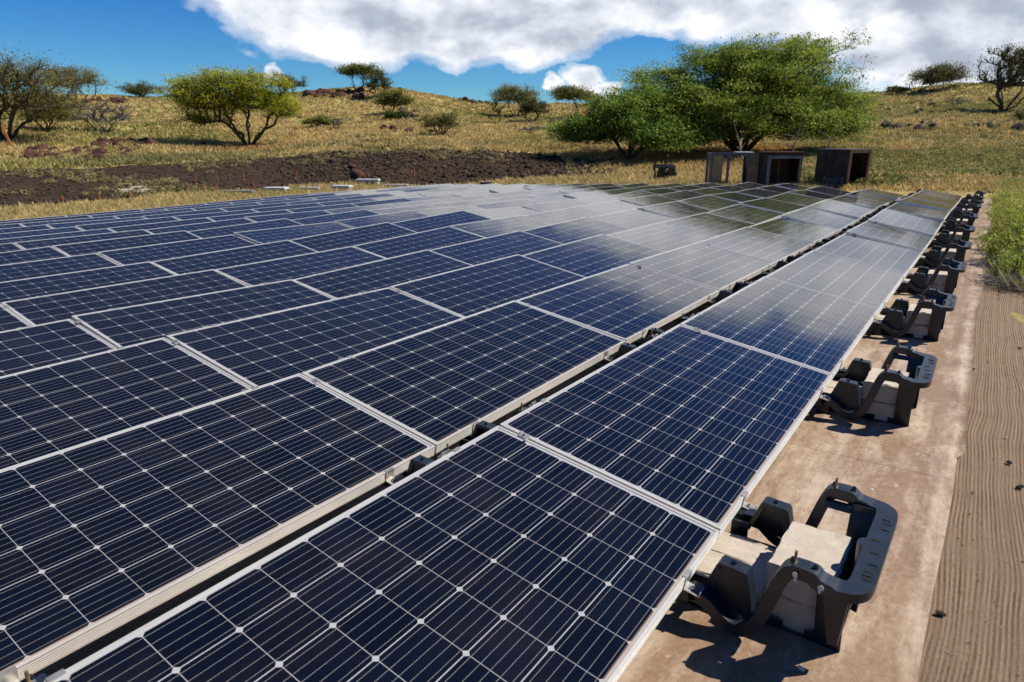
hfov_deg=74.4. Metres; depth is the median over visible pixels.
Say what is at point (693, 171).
grass
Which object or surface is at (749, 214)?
solar panel
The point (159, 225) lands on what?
solar panel
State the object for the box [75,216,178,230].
solar panel
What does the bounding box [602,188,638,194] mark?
solar panel
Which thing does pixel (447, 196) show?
solar panel
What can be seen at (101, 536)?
solar panel
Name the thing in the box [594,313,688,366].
ballast tray
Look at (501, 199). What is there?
solar panel
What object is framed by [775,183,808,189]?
solar panel
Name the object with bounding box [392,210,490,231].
solar panel
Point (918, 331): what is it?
concrete block
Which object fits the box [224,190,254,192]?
sheet stack
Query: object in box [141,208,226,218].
solar panel
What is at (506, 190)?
solar panel
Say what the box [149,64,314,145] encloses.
kiawe tree
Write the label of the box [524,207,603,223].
solar panel
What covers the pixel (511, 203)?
solar panel
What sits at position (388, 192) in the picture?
solar panel
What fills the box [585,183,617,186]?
solar panel
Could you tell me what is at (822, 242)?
ballast tray
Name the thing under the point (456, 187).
solar panel
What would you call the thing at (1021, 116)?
shrub
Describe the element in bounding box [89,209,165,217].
solar panel
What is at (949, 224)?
ballast tray
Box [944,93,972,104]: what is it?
shrub
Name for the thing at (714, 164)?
wooden crate
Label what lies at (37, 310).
solar panel
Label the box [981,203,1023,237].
bush
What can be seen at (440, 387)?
solar panel
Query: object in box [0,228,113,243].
solar panel
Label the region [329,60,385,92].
kiawe tree
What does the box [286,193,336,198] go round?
solar panel
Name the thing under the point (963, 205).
ballast tray
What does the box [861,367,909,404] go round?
concrete block
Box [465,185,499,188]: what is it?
solar panel
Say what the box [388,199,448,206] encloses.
solar panel
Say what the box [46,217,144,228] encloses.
solar panel
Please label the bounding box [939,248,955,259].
concrete block
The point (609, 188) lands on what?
solar panel
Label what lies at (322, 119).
shrub
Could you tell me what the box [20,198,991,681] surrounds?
ground mat
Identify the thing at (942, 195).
solar panel
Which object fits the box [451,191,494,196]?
solar panel
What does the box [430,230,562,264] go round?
solar panel
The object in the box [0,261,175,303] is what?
solar panel
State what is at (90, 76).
kiawe tree
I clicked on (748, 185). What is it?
solar panel
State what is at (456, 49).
sky
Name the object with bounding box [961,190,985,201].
ballast tray
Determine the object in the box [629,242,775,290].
solar panel
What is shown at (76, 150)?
boulder
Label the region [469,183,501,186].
solar panel
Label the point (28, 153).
boulder
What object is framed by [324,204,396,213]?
solar panel
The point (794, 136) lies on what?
dead branch
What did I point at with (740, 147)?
dead branch
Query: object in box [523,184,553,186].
solar panel
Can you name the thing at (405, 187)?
solar panel
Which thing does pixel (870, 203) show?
solar panel
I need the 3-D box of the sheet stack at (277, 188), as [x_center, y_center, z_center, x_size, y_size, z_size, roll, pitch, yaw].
[-9.639,-6.182,27.579,0.950,0.215,0.600,1,17,3]
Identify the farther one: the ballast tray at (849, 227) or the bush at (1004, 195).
the bush at (1004, 195)
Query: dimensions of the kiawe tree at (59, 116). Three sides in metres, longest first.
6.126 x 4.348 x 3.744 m
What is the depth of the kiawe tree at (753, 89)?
38.71 m
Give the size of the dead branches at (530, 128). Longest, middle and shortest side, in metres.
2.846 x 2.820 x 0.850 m
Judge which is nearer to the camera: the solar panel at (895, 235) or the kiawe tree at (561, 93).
the solar panel at (895, 235)
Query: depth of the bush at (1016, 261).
7.46 m
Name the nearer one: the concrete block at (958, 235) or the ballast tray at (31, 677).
the ballast tray at (31, 677)
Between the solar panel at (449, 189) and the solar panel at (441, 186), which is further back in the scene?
the solar panel at (441, 186)
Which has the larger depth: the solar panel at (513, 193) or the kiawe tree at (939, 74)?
the kiawe tree at (939, 74)
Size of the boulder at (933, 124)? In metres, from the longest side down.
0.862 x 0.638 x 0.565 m
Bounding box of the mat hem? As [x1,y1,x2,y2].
[788,421,953,478]
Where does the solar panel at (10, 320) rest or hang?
on the ground mat
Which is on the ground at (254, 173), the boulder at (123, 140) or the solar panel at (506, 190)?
the boulder at (123, 140)
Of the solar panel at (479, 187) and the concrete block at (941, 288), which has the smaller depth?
the concrete block at (941, 288)
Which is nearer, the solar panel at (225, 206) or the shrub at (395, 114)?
the solar panel at (225, 206)
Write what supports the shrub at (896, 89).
on the ground at (254, 173)
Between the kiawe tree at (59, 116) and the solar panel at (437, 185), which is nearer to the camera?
the solar panel at (437, 185)
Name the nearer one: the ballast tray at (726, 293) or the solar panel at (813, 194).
the ballast tray at (726, 293)
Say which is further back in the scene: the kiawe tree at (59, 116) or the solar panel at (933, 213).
the kiawe tree at (59, 116)
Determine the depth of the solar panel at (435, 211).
13.99 m
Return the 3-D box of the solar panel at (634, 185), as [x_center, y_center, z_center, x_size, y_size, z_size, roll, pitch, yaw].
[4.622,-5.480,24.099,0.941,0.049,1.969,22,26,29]
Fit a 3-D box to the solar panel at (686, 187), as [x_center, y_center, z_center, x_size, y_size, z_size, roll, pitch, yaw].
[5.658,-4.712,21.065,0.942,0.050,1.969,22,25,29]
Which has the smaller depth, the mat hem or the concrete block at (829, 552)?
the concrete block at (829, 552)
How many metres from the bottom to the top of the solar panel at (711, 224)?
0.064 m
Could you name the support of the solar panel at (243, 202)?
on the ground mat
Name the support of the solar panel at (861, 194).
on the ballast tray
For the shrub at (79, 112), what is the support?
on the ground at (254, 173)
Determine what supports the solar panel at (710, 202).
on the ground mat
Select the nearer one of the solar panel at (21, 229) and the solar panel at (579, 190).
the solar panel at (21, 229)
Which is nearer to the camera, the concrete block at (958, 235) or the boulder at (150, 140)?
the concrete block at (958, 235)
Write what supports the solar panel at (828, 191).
on the ground mat
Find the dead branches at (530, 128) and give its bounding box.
[514,125,547,132]
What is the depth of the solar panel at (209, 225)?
12.44 m
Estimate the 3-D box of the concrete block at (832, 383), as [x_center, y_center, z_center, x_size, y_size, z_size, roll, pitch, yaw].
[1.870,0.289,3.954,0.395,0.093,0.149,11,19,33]
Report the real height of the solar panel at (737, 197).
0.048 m
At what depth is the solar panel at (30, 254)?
9.06 m
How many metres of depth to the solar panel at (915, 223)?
11.01 m
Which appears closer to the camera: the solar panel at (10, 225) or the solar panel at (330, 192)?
the solar panel at (10, 225)
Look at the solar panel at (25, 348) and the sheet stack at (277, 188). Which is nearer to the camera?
the solar panel at (25, 348)
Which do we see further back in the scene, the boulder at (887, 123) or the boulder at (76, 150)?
the boulder at (887, 123)
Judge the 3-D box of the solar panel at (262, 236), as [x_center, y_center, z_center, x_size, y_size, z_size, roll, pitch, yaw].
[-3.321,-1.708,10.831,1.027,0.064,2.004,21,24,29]
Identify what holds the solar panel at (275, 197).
on the ground mat
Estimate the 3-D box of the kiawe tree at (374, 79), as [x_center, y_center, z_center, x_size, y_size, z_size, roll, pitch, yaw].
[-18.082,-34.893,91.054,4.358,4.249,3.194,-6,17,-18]
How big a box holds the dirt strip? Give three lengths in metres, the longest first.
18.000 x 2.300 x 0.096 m
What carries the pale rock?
on the ground at (254, 173)
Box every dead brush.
[964,262,1023,291]
[965,254,1000,270]
[1007,273,1023,294]
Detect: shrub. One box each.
[61,101,96,120]
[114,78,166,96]
[298,114,343,123]
[382,109,415,119]
[881,85,910,93]
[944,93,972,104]
[1003,104,1023,120]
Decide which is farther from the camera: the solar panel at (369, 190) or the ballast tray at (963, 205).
the solar panel at (369, 190)
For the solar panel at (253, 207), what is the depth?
17.72 m
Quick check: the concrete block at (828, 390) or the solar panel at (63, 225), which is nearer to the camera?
the concrete block at (828, 390)
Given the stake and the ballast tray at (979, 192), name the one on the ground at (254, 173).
the stake
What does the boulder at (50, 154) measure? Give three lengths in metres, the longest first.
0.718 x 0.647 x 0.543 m
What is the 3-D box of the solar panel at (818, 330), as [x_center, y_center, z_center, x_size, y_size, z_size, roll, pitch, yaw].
[2.014,-0.165,4.859,1.027,0.064,2.004,22,25,29]
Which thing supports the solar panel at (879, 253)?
on the ballast tray at (932, 255)
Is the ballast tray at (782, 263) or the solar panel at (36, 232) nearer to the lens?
the ballast tray at (782, 263)
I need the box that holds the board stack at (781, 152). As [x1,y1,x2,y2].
[758,151,805,154]
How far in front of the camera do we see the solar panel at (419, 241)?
9.40 m
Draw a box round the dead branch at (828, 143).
[813,129,836,172]
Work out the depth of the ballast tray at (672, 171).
28.86 m
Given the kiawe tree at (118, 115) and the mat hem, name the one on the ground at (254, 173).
the kiawe tree at (118, 115)
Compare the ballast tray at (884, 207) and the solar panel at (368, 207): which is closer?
the ballast tray at (884, 207)
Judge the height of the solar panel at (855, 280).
0.065 m
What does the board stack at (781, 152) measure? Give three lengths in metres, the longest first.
1.400 x 0.920 x 0.097 m
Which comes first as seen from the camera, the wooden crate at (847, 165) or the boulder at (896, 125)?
the wooden crate at (847, 165)
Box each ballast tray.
[24,670,47,681]
[381,403,527,486]
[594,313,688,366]
[653,164,667,178]
[663,164,676,178]
[677,477,897,652]
[696,270,769,309]
[757,245,815,276]
[802,230,845,253]
[812,341,936,426]
[823,177,843,188]
[829,218,867,238]
[855,209,883,224]
[866,285,956,341]
[871,199,897,214]
[896,255,966,294]
[915,236,972,266]
[930,223,975,247]
[940,210,977,231]
[947,201,981,221]
[952,198,983,213]
[957,194,983,206]
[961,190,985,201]
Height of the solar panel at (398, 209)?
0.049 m
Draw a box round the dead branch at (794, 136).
[784,121,803,150]
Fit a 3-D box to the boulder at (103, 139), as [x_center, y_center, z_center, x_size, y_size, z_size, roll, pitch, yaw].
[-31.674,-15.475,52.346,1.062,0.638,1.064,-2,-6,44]
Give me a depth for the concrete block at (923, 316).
5.16 m
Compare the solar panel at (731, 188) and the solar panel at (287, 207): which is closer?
the solar panel at (287, 207)
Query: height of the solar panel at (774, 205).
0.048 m
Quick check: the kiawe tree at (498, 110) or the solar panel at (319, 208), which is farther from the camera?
the kiawe tree at (498, 110)
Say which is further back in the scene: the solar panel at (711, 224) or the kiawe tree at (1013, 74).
the kiawe tree at (1013, 74)
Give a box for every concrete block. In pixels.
[696,550,766,602]
[711,532,775,568]
[763,567,849,633]
[764,521,852,607]
[813,387,863,406]
[827,380,862,393]
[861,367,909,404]
[863,398,895,420]
[867,318,905,331]
[876,314,905,321]
[905,304,931,325]
[905,323,928,338]
[926,270,947,284]
[931,284,944,292]
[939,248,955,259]
[948,232,962,240]
[955,219,967,225]
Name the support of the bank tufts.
on the ground at (254, 173)
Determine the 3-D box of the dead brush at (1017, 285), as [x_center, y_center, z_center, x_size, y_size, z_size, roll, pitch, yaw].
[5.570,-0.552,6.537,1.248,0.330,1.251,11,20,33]
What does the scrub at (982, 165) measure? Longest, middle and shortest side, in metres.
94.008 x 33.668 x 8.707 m
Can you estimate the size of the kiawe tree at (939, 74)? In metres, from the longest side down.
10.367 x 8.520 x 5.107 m
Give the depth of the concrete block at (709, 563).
2.21 m
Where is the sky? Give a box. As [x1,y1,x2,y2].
[0,0,1023,102]
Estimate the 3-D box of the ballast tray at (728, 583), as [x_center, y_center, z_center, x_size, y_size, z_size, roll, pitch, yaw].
[0.837,0.674,2.192,0.649,0.362,0.603,12,20,34]
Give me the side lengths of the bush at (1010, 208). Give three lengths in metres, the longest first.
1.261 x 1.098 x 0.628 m
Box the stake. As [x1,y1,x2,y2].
[1,126,11,145]
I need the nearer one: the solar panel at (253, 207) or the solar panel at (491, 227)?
the solar panel at (491, 227)
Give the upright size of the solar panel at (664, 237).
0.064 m
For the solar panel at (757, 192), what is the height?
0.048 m
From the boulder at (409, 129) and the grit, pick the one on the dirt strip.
the grit
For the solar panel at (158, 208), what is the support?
on the ground mat
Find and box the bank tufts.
[0,145,665,196]
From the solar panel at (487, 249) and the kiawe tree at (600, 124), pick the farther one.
the kiawe tree at (600, 124)
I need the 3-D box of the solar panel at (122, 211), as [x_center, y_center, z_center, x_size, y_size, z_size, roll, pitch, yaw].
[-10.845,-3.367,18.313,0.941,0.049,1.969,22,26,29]
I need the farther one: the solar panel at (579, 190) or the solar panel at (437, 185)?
the solar panel at (437, 185)
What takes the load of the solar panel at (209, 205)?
on the ground mat
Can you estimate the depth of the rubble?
35.13 m
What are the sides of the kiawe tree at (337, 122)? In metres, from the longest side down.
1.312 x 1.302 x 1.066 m
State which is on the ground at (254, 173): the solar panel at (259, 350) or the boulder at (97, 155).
the boulder at (97, 155)
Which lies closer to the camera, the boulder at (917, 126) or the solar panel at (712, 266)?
the solar panel at (712, 266)
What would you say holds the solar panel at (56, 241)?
on the ground mat
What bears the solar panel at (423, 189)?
on the ground mat
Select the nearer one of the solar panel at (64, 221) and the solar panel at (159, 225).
the solar panel at (159, 225)
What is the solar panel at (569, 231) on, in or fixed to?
on the ground mat
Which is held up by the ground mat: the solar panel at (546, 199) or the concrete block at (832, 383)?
the solar panel at (546, 199)
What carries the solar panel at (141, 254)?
on the ground mat
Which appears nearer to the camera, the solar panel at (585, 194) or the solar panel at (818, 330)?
the solar panel at (818, 330)
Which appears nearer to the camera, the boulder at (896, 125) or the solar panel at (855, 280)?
the solar panel at (855, 280)
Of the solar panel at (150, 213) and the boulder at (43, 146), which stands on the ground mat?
the solar panel at (150, 213)
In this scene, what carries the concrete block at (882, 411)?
on the ballast tray at (844, 400)
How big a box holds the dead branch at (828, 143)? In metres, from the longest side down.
1.929 x 0.783 x 0.305 m
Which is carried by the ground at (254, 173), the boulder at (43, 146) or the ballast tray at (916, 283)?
the boulder at (43, 146)
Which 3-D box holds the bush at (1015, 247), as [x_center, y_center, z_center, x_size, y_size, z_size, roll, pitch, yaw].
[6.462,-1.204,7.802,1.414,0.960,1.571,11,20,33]
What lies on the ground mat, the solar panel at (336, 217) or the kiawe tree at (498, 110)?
the solar panel at (336, 217)
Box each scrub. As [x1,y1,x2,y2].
[799,89,1023,186]
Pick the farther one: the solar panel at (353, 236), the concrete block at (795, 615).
the solar panel at (353, 236)
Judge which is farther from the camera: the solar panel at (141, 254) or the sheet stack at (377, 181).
the sheet stack at (377, 181)
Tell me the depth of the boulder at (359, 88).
96.18 m
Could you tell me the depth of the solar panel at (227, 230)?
11.67 m
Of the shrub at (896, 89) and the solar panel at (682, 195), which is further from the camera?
the shrub at (896, 89)
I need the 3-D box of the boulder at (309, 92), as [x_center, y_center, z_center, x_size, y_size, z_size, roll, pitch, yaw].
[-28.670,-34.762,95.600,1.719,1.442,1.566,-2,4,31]
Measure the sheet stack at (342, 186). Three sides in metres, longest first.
0.850 x 0.600 x 0.255 m
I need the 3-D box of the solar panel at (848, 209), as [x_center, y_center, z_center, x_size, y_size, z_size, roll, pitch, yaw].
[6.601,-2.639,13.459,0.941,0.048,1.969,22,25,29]
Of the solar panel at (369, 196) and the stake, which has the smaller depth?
the solar panel at (369, 196)
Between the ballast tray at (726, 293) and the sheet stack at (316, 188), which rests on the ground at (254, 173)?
the sheet stack at (316, 188)
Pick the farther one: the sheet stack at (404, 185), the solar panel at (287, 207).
the sheet stack at (404, 185)
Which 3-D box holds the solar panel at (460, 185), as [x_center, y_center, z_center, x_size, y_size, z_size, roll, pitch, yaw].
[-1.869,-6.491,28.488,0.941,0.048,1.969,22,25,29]
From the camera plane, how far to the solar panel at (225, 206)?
18.54 m
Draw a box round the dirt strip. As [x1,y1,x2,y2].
[918,228,1023,681]
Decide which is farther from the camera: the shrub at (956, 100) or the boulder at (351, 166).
the shrub at (956, 100)
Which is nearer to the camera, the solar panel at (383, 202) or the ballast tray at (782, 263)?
the ballast tray at (782, 263)
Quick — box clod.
[935,610,946,616]
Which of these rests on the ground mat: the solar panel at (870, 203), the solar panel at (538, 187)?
the solar panel at (538, 187)
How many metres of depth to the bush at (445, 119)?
58.05 m
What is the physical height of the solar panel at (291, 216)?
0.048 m
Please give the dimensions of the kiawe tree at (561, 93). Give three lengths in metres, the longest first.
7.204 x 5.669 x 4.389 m
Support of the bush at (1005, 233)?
on the dirt strip
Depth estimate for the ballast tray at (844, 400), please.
3.60 m
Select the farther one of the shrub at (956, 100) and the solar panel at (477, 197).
the shrub at (956, 100)
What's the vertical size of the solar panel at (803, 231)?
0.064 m
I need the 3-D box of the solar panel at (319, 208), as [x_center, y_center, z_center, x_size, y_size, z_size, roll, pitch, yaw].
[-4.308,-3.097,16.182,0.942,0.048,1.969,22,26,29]
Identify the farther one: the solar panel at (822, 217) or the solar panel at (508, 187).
the solar panel at (508, 187)
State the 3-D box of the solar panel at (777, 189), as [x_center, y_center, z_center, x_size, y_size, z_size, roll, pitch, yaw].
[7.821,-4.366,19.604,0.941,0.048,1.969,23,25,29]
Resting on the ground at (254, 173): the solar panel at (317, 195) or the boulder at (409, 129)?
the boulder at (409, 129)
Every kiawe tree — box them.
[0,42,109,140]
[15,89,78,130]
[37,62,116,103]
[71,98,134,133]
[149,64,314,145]
[267,71,309,92]
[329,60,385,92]
[329,117,342,128]
[362,67,394,96]
[369,85,418,111]
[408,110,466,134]
[483,94,511,123]
[487,82,544,116]
[515,96,553,122]
[535,72,727,159]
[542,82,597,115]
[592,25,892,151]
[899,59,980,92]
[966,39,1023,110]
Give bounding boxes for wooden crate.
[705,152,754,182]
[757,154,803,185]
[814,148,871,186]
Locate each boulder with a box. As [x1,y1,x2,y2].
[23,149,36,159]
[34,144,48,149]
[44,152,55,156]
[72,148,81,153]
[90,141,98,145]
[93,148,106,155]
[93,153,101,158]
[97,137,109,141]
[117,138,128,142]
[118,97,128,102]
[145,138,157,144]
[304,90,315,95]
[348,164,356,168]
[350,170,362,178]
[356,87,364,91]
[404,128,413,131]
[880,120,892,128]
[892,123,901,128]
[913,124,923,129]
[928,123,937,128]
[1010,122,1023,130]
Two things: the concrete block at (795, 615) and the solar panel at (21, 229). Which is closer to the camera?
the concrete block at (795, 615)
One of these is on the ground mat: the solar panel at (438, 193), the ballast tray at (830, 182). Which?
the solar panel at (438, 193)
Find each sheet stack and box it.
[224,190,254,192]
[263,187,288,190]
[298,187,320,189]
[330,185,353,189]
[355,179,380,183]
[383,184,408,186]
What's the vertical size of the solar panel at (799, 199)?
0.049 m
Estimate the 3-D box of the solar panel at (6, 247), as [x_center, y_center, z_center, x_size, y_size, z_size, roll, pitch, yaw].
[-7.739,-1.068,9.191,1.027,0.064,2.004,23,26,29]
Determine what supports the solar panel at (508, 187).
on the ground mat
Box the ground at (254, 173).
[0,85,1023,321]
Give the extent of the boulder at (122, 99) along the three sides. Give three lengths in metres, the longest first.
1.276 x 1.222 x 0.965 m
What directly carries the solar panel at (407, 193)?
on the ground mat
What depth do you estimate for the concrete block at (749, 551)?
2.33 m
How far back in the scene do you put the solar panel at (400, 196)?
20.22 m
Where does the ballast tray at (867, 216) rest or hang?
on the ground mat
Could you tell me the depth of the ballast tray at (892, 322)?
5.15 m
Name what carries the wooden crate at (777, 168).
on the ground at (254, 173)
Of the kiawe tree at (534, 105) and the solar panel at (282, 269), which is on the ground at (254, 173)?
the kiawe tree at (534, 105)
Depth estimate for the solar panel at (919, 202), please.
13.98 m
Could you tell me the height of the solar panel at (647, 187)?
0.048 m
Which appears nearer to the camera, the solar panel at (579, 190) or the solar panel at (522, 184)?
the solar panel at (579, 190)
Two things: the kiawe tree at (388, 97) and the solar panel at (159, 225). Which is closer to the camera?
the solar panel at (159, 225)
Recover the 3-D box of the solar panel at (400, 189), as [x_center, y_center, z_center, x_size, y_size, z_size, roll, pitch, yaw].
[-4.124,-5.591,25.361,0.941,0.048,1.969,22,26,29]
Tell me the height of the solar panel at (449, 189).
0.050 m
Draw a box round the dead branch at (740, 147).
[734,125,744,159]
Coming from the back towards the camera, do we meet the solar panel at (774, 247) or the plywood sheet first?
the plywood sheet
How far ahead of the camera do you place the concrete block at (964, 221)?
11.44 m
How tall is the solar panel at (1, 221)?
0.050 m
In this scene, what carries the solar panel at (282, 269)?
on the ground mat
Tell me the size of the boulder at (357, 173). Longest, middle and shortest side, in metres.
0.699 x 0.646 x 0.453 m
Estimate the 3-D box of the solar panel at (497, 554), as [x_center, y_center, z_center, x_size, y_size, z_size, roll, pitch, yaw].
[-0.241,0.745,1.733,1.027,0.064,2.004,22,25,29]
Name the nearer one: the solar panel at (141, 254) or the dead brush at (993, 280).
the dead brush at (993, 280)
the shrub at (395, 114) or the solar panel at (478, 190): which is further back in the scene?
the shrub at (395, 114)
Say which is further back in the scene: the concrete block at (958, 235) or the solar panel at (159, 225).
the solar panel at (159, 225)
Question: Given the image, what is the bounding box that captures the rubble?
[0,147,612,208]
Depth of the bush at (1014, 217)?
9.62 m
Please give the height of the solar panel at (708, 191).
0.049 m
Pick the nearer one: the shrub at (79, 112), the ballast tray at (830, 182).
the ballast tray at (830, 182)
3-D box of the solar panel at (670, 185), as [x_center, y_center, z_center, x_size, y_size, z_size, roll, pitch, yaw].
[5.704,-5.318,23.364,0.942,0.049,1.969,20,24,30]
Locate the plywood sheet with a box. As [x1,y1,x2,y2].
[742,153,758,182]
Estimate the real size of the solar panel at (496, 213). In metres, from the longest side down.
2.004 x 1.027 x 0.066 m
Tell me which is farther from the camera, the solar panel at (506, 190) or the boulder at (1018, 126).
the boulder at (1018, 126)
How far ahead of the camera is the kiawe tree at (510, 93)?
88.42 m
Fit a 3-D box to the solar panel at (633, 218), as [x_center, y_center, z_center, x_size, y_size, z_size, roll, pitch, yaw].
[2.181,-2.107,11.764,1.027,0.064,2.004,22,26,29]
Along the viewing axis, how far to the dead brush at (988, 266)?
8.22 m
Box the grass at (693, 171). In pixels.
[0,82,1023,292]
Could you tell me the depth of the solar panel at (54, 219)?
16.24 m
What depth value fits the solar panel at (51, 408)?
3.54 m
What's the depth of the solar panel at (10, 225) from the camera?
14.49 m
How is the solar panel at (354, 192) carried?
on the ground mat
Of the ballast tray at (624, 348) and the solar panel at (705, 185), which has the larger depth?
the solar panel at (705, 185)
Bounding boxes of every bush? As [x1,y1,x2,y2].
[970,201,1023,249]
[976,220,1023,262]
[981,191,1023,216]
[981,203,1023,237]
[987,188,1022,205]
[987,192,1023,212]
[987,198,1023,224]
[990,250,1023,282]
[994,234,1023,264]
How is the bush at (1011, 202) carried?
on the ground at (254, 173)
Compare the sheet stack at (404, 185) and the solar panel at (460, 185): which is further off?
the sheet stack at (404, 185)
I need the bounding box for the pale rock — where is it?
[117,188,136,191]
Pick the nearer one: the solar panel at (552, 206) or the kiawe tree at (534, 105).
the solar panel at (552, 206)
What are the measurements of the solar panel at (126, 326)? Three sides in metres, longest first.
2.004 x 1.027 x 0.066 m
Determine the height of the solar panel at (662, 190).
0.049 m
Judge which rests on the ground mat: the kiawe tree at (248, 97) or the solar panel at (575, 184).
the solar panel at (575, 184)
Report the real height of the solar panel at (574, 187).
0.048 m
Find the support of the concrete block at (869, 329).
on the ballast tray at (892, 322)
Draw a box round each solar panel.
[0,215,65,222]
[0,215,92,224]
[0,223,24,228]
[0,225,52,233]
[0,227,82,238]
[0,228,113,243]
[0,243,22,252]
[0,246,67,264]
[0,253,119,281]
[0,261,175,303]
[0,304,31,331]
[0,319,116,376]
[0,337,251,469]
[0,373,434,681]
[1,269,247,325]
[14,229,151,248]
[20,216,118,225]
[31,426,719,681]
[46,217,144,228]
[52,230,200,255]
[65,209,142,216]
[71,279,333,347]
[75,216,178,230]
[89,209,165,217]
[97,234,257,264]
[108,217,212,231]
[114,208,195,217]
[141,203,206,210]
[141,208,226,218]
[146,218,253,233]
[152,240,318,274]
[165,203,232,209]
[166,287,462,386]
[172,209,256,219]
[188,218,303,237]
[191,202,260,210]
[204,198,262,204]
[206,210,292,220]
[215,246,386,285]
[220,202,290,210]
[231,198,287,203]
[233,222,351,243]
[244,210,331,221]
[251,203,323,211]
[256,198,316,203]
[260,194,309,199]
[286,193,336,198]
[286,203,358,212]
[288,197,345,204]
[290,222,417,251]
[292,209,379,224]
[293,250,472,298]
[302,300,625,453]
[310,191,351,194]
[311,193,362,199]
[319,198,378,205]
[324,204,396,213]
[334,191,375,194]
[334,210,429,227]
[343,193,394,199]
[351,198,411,205]
[352,188,387,191]
[353,226,484,257]
[360,191,403,194]
[369,204,439,213]
[373,194,423,199]
[375,187,414,191]
[388,185,423,188]
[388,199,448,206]
[389,254,585,316]
[392,190,431,195]
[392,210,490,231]
[401,187,441,191]
[406,194,458,200]
[412,205,483,215]
[415,185,448,188]
[418,191,464,195]
[423,183,453,186]
[428,187,468,191]
[429,199,489,207]
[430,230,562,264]
[442,186,472,188]
[442,194,496,201]
[446,184,476,186]
[450,215,550,237]
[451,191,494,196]
[458,187,496,192]
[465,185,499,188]
[467,206,540,218]
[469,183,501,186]
[474,199,536,208]
[480,195,532,202]
[485,190,533,196]
[489,188,528,192]
[493,186,526,188]
[500,183,528,186]
[500,324,831,539]
[515,264,719,343]
[522,199,586,211]
[522,234,663,276]
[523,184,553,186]
[523,185,556,189]
[523,217,629,243]
[524,196,574,203]
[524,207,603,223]
[525,192,567,197]
[527,187,563,193]
[553,183,583,186]
[556,185,591,189]
[559,188,602,193]
[563,191,612,198]
[569,195,622,204]
[576,200,641,213]
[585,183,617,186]
[590,208,676,228]
[592,186,624,190]
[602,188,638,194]
[608,222,718,251]
[611,190,660,198]
[618,183,649,187]
[620,195,678,205]
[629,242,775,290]
[631,185,664,189]
[637,201,712,218]
[640,188,677,193]
[655,183,684,187]
[658,190,705,199]
[662,213,755,234]
[668,185,702,190]
[678,195,739,210]
[680,276,881,381]
[690,187,730,194]
[693,183,723,187]
[700,227,812,265]
[706,204,785,223]
[710,185,746,191]
[710,192,760,201]
[733,182,764,188]
[735,188,782,197]
[739,198,807,212]
[750,217,839,245]
[756,185,796,192]
[765,250,908,314]
[768,192,826,205]
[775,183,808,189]
[781,207,859,231]
[788,190,837,198]
[805,186,851,196]
[808,199,874,219]
[815,233,924,277]
[831,195,887,209]
[845,191,897,205]
[846,221,935,253]
[859,189,905,199]
[868,209,943,236]
[886,202,949,220]
[898,197,954,211]
[909,193,958,206]
[918,189,962,201]
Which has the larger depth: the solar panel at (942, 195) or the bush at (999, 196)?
the solar panel at (942, 195)
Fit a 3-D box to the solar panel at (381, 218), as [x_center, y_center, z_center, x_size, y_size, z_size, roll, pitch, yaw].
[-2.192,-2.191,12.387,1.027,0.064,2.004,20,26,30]
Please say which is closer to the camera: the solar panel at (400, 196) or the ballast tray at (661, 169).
the solar panel at (400, 196)
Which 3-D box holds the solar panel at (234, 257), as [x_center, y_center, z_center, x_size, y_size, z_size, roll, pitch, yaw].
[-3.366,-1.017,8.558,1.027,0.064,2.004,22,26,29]
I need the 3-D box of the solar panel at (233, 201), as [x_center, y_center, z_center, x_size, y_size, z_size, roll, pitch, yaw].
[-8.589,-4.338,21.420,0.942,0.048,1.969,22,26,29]
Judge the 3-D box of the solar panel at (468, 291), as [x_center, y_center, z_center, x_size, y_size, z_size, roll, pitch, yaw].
[-0.121,-0.531,6.357,1.027,0.064,2.004,23,26,29]
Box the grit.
[938,280,1022,680]
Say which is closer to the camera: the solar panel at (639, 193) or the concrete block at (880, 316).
the concrete block at (880, 316)
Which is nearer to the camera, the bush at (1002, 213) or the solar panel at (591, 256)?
the solar panel at (591, 256)
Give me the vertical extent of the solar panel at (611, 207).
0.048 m
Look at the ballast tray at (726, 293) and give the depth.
5.97 m
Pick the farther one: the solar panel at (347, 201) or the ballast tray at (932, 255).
the solar panel at (347, 201)
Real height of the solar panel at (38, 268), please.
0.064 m
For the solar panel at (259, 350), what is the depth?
4.61 m
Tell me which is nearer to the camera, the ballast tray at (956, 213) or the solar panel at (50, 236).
the solar panel at (50, 236)
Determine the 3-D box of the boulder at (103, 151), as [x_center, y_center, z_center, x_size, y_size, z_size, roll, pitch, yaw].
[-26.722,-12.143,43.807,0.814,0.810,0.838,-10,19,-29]
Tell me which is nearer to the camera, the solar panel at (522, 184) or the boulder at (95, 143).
the solar panel at (522, 184)
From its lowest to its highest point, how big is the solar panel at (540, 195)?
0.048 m
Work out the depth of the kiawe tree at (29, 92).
51.91 m
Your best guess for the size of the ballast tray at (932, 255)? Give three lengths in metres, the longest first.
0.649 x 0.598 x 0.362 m
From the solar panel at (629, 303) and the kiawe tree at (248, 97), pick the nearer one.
the solar panel at (629, 303)
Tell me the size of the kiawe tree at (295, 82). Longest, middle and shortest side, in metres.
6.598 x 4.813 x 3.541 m
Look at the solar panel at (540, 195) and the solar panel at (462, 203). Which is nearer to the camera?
the solar panel at (462, 203)
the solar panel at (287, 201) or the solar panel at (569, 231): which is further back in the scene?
the solar panel at (287, 201)

